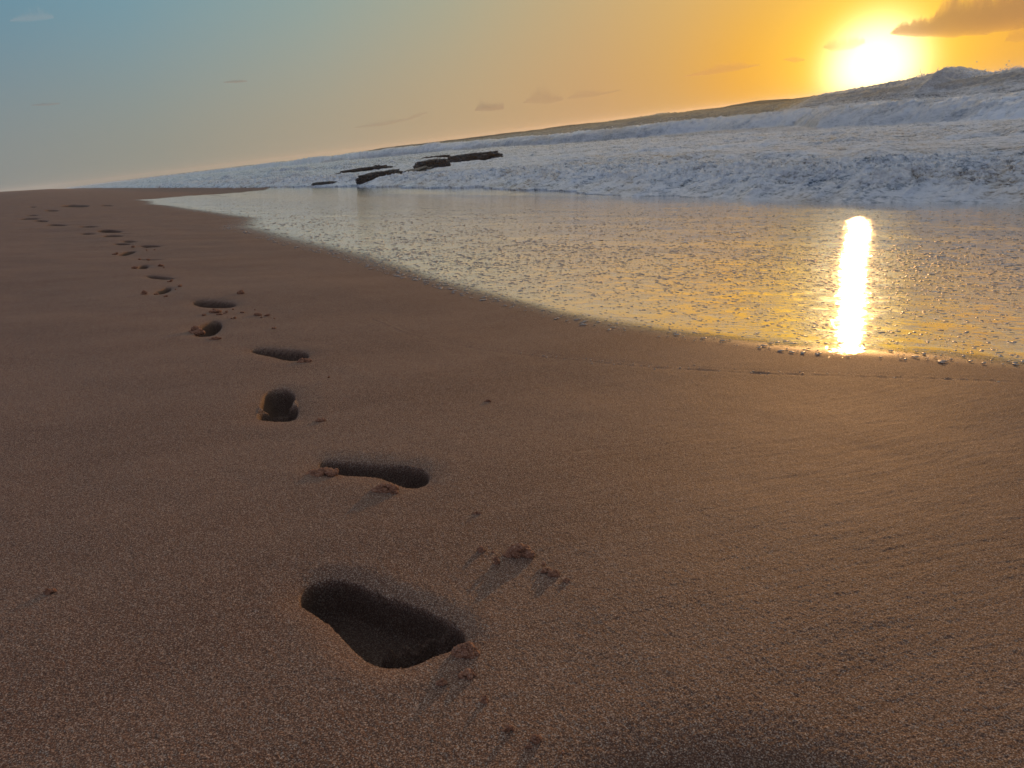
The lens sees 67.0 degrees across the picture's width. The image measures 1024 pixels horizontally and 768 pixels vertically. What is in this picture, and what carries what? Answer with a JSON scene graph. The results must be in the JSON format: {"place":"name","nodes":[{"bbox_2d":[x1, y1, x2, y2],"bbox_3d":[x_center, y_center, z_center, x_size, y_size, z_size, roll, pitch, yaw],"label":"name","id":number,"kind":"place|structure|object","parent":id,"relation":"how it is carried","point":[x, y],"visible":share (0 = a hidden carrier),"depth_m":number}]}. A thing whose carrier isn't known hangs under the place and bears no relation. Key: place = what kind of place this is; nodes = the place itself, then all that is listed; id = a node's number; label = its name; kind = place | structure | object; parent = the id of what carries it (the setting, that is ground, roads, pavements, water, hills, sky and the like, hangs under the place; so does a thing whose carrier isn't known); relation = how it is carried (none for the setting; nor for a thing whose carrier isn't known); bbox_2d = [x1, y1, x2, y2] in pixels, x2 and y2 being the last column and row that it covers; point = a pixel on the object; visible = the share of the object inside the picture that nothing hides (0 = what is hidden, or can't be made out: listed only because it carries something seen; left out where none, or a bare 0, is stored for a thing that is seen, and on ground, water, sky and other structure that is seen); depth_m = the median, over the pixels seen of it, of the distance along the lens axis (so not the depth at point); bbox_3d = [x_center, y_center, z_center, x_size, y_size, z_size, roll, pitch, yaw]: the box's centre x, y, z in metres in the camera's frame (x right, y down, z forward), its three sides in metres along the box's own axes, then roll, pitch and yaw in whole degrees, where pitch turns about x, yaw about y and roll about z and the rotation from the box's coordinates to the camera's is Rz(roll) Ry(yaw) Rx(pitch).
{"place":"outdoors","nodes":[
{"label":"outdoors","id":0,"kind":"place"},
{"bbox_2d":[0,187,1023,767],"bbox_3d":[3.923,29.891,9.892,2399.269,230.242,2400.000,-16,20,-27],"label":"beach","id":1,"kind":"structure","parent":0,"point":[790,561],"depth_m":1.64},
{"bbox_2d":[43,588,56,594],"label":"sand clod","id":2,"kind":"object","parent":1,"relation":"on","point":[47,591],"visible":1,"depth_m":1.38},
{"bbox_2d":[62,205,87,207],"bbox_3d":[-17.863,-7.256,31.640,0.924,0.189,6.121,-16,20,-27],"label":"footprint","id":3,"kind":"object","parent":1,"relation":"on","point":[78,206],"visible":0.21,"depth_m":33.67},
{"bbox_2d":[99,230,120,232],"bbox_3d":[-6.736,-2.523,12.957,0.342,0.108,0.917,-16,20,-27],"label":"footprint","id":4,"kind":"object","parent":1,"relation":"on","point":[111,231],"visible":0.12,"depth_m":13.28},
{"bbox_2d":[120,252,134,255],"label":"footprint","id":5,"kind":"object","parent":1,"relation":"on","point":[126,253],"visible":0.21,"depth_m":8.90},
{"bbox_2d":[151,276,172,279],"bbox_3d":[-2.805,-0.827,6.195,0.367,0.069,0.146,10,25,42],"label":"footprint","id":6,"kind":"object","parent":1,"relation":"on","point":[161,278],"visible":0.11,"depth_m":6.28},
{"bbox_2d":[156,288,171,294],"bbox_3d":[-2.422,-0.623,5.389,0.098,0.064,0.366,-10,18,-10],"label":"footprint","id":7,"kind":"object","parent":1,"relation":"on","point":[162,291],"visible":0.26,"depth_m":5.49},
{"bbox_2d":[188,326,205,335],"bbox_3d":[-1.586,-0.265,3.871,0.088,0.054,0.063,-3,18,11],"label":"sand clod","id":8,"kind":"object","parent":1,"relation":"on","point":[197,331],"visible":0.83,"depth_m":3.86},
{"bbox_2d":[193,322,221,336],"bbox_3d":[-1.562,-0.249,3.989,0.132,0.101,0.410,-12,18,-15],"label":"footprint","id":9,"kind":"object","parent":1,"relation":"on","point":[211,330],"visible":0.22,"depth_m":4.13},
{"bbox_2d":[194,301,234,307],"bbox_3d":[-1.844,-0.459,4.811,0.189,0.101,0.383,-27,27,-47],"label":"footprint","id":10,"kind":"object","parent":1,"relation":"on","point":[209,305],"visible":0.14,"depth_m":4.91},
{"bbox_2d":[209,308,221,312],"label":"sand clod","id":11,"kind":"object","parent":1,"relation":"on","point":[215,311],"visible":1,"depth_m":4.44},
{"bbox_2d":[209,336,221,339],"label":"sand clod","id":12,"kind":"object","parent":1,"relation":"on","point":[215,338],"visible":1,"depth_m":3.67},
{"bbox_2d":[257,390,297,421],"bbox_3d":[-0.773,0.104,2.571,0.125,0.095,0.387,-12,19,-16],"label":"footprint","id":13,"kind":"object","parent":1,"relation":"on","point":[282,407],"visible":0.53,"depth_m":2.69},
{"bbox_2d":[253,349,308,360],"bbox_3d":[-0.988,-0.101,3.366,0.364,0.093,0.157,8,23,39],"label":"footprint","id":14,"kind":"object","parent":1,"relation":"on","point":[288,357],"visible":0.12,"depth_m":3.42},
{"bbox_2d":[297,358,311,362],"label":"sand clod","id":15,"kind":"object","parent":1,"relation":"on","point":[301,360],"visible":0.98,"depth_m":3.14},
{"bbox_2d":[315,418,325,421],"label":"sand clod","id":16,"kind":"object","parent":1,"relation":"on","point":[320,419],"visible":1,"depth_m":2.36},
{"bbox_2d":[305,467,338,476],"bbox_3d":[-0.482,0.222,1.945,0.092,0.023,0.055,-8,18,-5],"label":"sand clod","id":17,"kind":"object","parent":1,"relation":"on","point":[329,472],"visible":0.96,"depth_m":1.94},
{"bbox_2d":[319,461,428,488],"bbox_3d":[-0.342,0.251,1.981,0.341,0.091,0.131,3,20,28],"label":"footprint","id":18,"kind":"object","parent":1,"relation":"on","point":[408,476],"visible":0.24,"depth_m":2.01},
{"bbox_2d":[300,580,464,668],"bbox_3d":[-0.226,0.424,1.322,0.164,0.091,0.341,-21,23,-37],"label":"footprint","id":19,"kind":"object","parent":1,"relation":"on","point":[369,626],"visible":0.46,"depth_m":1.36},
{"bbox_2d":[371,482,398,492],"bbox_3d":[-0.302,0.245,1.825,0.069,0.027,0.037,-4,18,8],"label":"sand clod","id":20,"kind":"object","parent":1,"relation":"on","point":[382,487],"visible":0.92,"depth_m":1.82},
{"bbox_2d":[390,488,398,493],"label":"sand clod","id":21,"kind":"object","parent":1,"relation":"on","point":[393,491],"visible":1,"depth_m":1.80},
{"bbox_2d":[435,678,446,685],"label":"sand clod","id":22,"kind":"object","parent":1,"relation":"on","point":[441,682],"visible":1,"depth_m":1.11},
{"bbox_2d":[451,641,479,658],"bbox_3d":[-0.073,0.408,1.188,0.039,0.028,0.041,-16,20,-27],"label":"sand clod","id":23,"kind":"object","parent":1,"relation":"on","point":[468,649],"visible":1,"depth_m":1.18},
{"bbox_2d":[458,668,475,679],"bbox_3d":[-0.066,0.425,1.133,0.026,0.013,0.020,0,19,20],"label":"sand clod","id":24,"kind":"object","parent":1,"relation":"on","point":[469,673],"visible":1,"depth_m":1.13},
{"bbox_2d":[477,546,485,552],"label":"sand clod","id":25,"kind":"object","parent":1,"relation":"on","point":[480,549],"visible":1,"depth_m":1.51},
{"bbox_2d":[480,694,488,703],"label":"sand clod","id":26,"kind":"object","parent":1,"relation":"on","point":[485,700],"visible":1,"depth_m":1.08},
{"bbox_2d":[493,556,500,564],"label":"sand clod","id":27,"kind":"object","parent":1,"relation":"on","point":[496,560],"visible":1,"depth_m":1.47},
{"bbox_2d":[501,724,514,732],"bbox_3d":[-0.006,0.455,1.021,0.017,0.011,0.011,-16,20,-27],"label":"sand clod","id":28,"kind":"object","parent":1,"relation":"on","point":[508,727],"visible":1,"depth_m":1.02},
{"bbox_2d":[502,542,534,558],"bbox_3d":[0.013,0.323,1.502,0.065,0.033,0.038,-3,18,13],"label":"sand clod","id":29,"kind":"object","parent":1,"relation":"on","point":[517,550],"visible":1,"depth_m":1.49},
{"bbox_2d":[525,743,532,748],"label":"sand clod","id":30,"kind":"object","parent":1,"relation":"on","point":[528,745],"visible":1,"depth_m":0.99},
{"bbox_2d":[530,734,542,744],"bbox_3d":[0.032,0.460,1.003,0.016,0.012,0.012,-16,20,-27],"label":"sand clod","id":31,"kind":"object","parent":1,"relation":"on","point":[536,739],"visible":1,"depth_m":1.00},
{"bbox_2d":[540,567,551,572],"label":"sand clod","id":32,"kind":"object","parent":1,"relation":"on","point":[545,570],"visible":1,"depth_m":1.43},
{"bbox_2d":[547,569,559,576],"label":"sand clod","id":33,"kind":"object","parent":1,"relation":"on","point":[554,573],"visible":1,"depth_m":1.42},
{"bbox_2d":[0,0,1023,191],"label":"sky","id":34,"kind":"structure","parent":0,"point":[92,91]},
{"bbox_2d":[63,70,1023,188],"bbox_3d":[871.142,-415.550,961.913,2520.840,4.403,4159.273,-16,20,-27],"label":"sea","id":35,"kind":"structure","parent":0,"point":[1002,133],"depth_m":79.89},
{"bbox_2d":[311,181,337,185],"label":"rock","id":36,"kind":"object","parent":35,"relation":"in","point":[321,183],"visible":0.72,"depth_m":88.85},
{"bbox_2d":[335,165,392,173],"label":"rock","id":37,"kind":"object","parent":35,"relation":"in","point":[378,167],"visible":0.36,"depth_m":109.25},
{"bbox_2d":[355,169,404,184],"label":"rock","id":38,"kind":"object","parent":35,"relation":"in","point":[364,178],"visible":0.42,"depth_m":78.14},
{"bbox_2d":[405,166,431,171],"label":"rock","id":39,"kind":"object","parent":35,"relation":"in","point":[423,168],"visible":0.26,"depth_m":82.47},
{"bbox_2d":[413,158,451,168],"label":"rock","id":40,"kind":"object","parent":35,"relation":"in","point":[437,162],"visible":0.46,"depth_m":86.49},
{"bbox_2d":[421,155,450,158],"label":"rock","id":41,"kind":"object","parent":35,"relation":"in","point":[439,156],"visible":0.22,"depth_m":134.96},
{"bbox_2d":[446,151,502,162],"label":"rock","id":42,"kind":"object","parent":35,"relation":"in","point":[476,156],"visible":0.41,"depth_m":97.98},
{"bbox_2d":[349,91,1023,159],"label":"breaking wave","id":43,"kind":"object","parent":35,"relation":"on","point":[964,108],"visible":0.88,"depth_m":83.75},
{"bbox_2d":[384,60,1022,198],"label":"sea spray","id":44,"kind":"object","parent":35,"relation":"on","point":[975,72],"visible":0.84,"depth_m":71.71},
{"bbox_2d":[412,146,1023,203],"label":"breaking wave","id":45,"kind":"object","parent":35,"relation":"on","point":[921,176],"visible":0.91,"depth_m":28.46},
{"bbox_2d":[492,66,1023,138],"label":"breaking wave","id":46,"kind":"object","parent":35,"relation":"on","point":[950,79],"visible":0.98,"depth_m":104.24},
{"bbox_2d":[140,186,1023,362],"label":"swash water","id":47,"kind":"structure","parent":0,"point":[398,199],"depth_m":7.99},
{"bbox_2d":[147,195,1023,381],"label":"foam flecks","id":48,"kind":"object","parent":47,"relation":"on","point":[758,267],"visible":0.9,"depth_m":6.42}
]}

